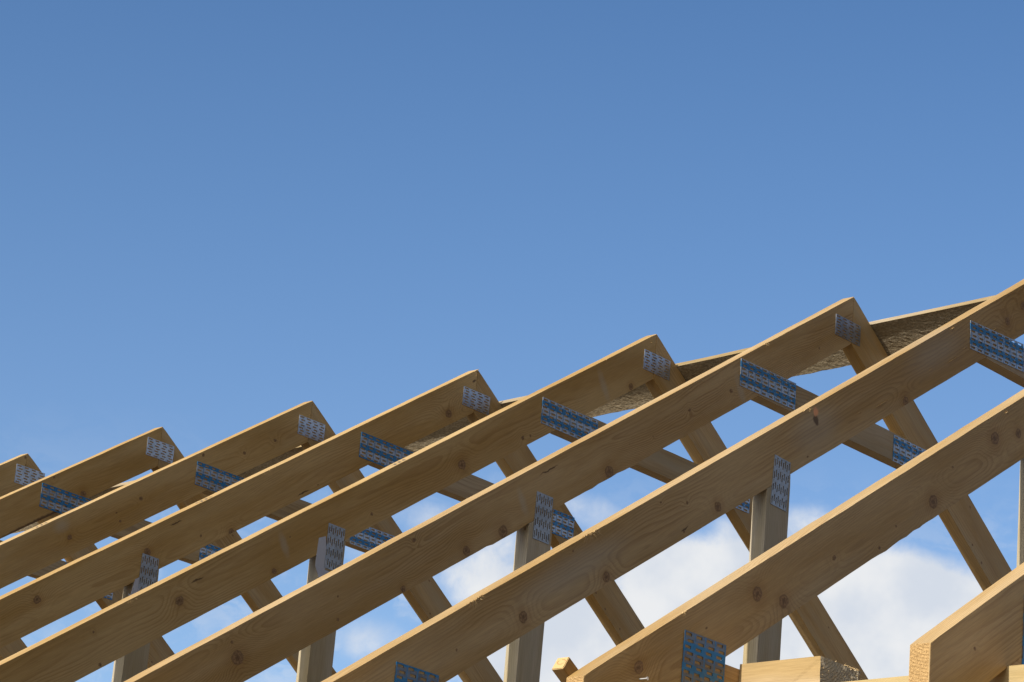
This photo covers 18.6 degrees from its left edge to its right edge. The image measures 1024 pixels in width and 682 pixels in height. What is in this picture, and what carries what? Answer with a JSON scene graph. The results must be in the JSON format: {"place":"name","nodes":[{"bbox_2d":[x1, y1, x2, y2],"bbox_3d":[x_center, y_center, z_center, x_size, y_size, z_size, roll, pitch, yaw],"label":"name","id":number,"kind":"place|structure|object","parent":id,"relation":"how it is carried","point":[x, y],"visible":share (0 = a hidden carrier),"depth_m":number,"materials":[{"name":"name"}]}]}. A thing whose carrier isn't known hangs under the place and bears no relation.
{"place":"outdoors","nodes":[
{"label":"outdoors","id":0,"kind":"place"},
{"bbox_2d":[0,0,1023,681],"label":"sky","id":1,"kind":"structure","parent":0,"point":[219,219],"materials":[{"name":"blue"}]},
{"bbox_3d":[2.199,3.133,13.251,10.000,0.096,0.120,-11,-25,40],"label":"wall plate","id":2,"kind":"object","parent":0,"visible":0},
{"bbox_2d":[0,427,335,674],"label":"roof truss","id":3,"kind":"object","parent":2,"relation":"on","point":[64,490],"visible":0.45,"depth_m":13.15,"materials":[{"name":"brown wood"}]},
{"bbox_2d":[124,297,1011,681],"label":"roof truss","id":4,"kind":"object","parent":2,"relation":"on","point":[526,501],"visible":0.8,"depth_m":9.68,"materials":[{"name":"brown wood"}]},
{"bbox_3d":[-1.945,2.790,8.415,10.000,3.056,0.110,-11,-25,40],"label":"wall","id":5,"kind":"object","parent":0,"visible":0},
{"bbox_3d":[-1.814,1.325,8.912,10.000,0.047,0.118,-11,-25,40],"label":"wall plate","id":6,"kind":"object","parent":5,"relation":"on","visible":0},
{"bbox_2d":[847,664,1023,681],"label":"wall plate","id":7,"kind":"object","parent":6,"relation":"on","point":[1014,673],"depth_m":6.47,"materials":[{"name":"brown wood"}]},
{"bbox_2d":[0,638,26,660],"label":"roof truss","id":8,"kind":"object","parent":7,"relation":"on","point":[12,648],"visible":0.13,"depth_m":14.94,"materials":[{"name":"brown wood"}]},
{"bbox_2d":[0,453,174,668],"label":"roof truss","id":9,"kind":"object","parent":7,"relation":"on","point":[19,471],"visible":0.27,"depth_m":14.02,"materials":[{"name":"brown wood"}]},
{"bbox_2d":[0,401,502,681],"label":"roof truss","id":10,"kind":"object","parent":7,"relation":"on","point":[216,467],"visible":0.67,"depth_m":12.32,"materials":[{"name":"brown wood"}]},
{"bbox_2d":[0,369,644,681],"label":"roof truss","id":11,"kind":"object","parent":7,"relation":"on","point":[134,562],"visible":0.68,"depth_m":11.31,"materials":[{"name":"brown wood"}]},
{"bbox_2d":[12,295,994,533],"bbox_3d":[-0.009,0.290,12.393,9.800,0.029,0.412,-11,-58,40],"label":"bracing board","id":12,"kind":"object","parent":11,"relation":"attached to","point":[896,334],"visible":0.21,"depth_m":11.59,"materials":[{"name":"brown wood"}]},
{"bbox_2d":[0,334,867,681],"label":"roof truss","id":13,"kind":"object","parent":7,"relation":"on","point":[318,534],"visible":0.73,"depth_m":10.37,"materials":[{"name":"brown wood"}]},
{"bbox_2d":[321,279,1023,681],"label":"roof truss","id":14,"kind":"object","parent":7,"relation":"on","point":[761,467],"visible":0.94,"depth_m":8.83,"materials":[{"name":"brown wood"}]},
{"bbox_2d":[566,389,1023,681],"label":"roof truss","id":15,"kind":"object","parent":7,"relation":"on","point":[701,636],"visible":0.95,"depth_m":7.57,"materials":[{"name":"brown wood"}]},
{"bbox_2d":[552,657,577,681],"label":"batten stub","id":16,"kind":"object","parent":15,"relation":"attached to","point":[564,668],"visible":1,"depth_m":6.89,"materials":[{"name":"brown wood"}]},
{"bbox_2d":[739,656,861,681],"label":"timber block","id":17,"kind":"structure","parent":15,"relation":"attached to","point":[816,669],"depth_m":7.18,"materials":[{"name":"brown wood"}]},
{"bbox_2d":[908,562,1023,681],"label":"roof truss","id":18,"kind":"object","parent":7,"relation":"on","point":[979,637],"visible":0.92,"depth_m":6.41,"materials":[{"name":"brown wood"}]}
]}

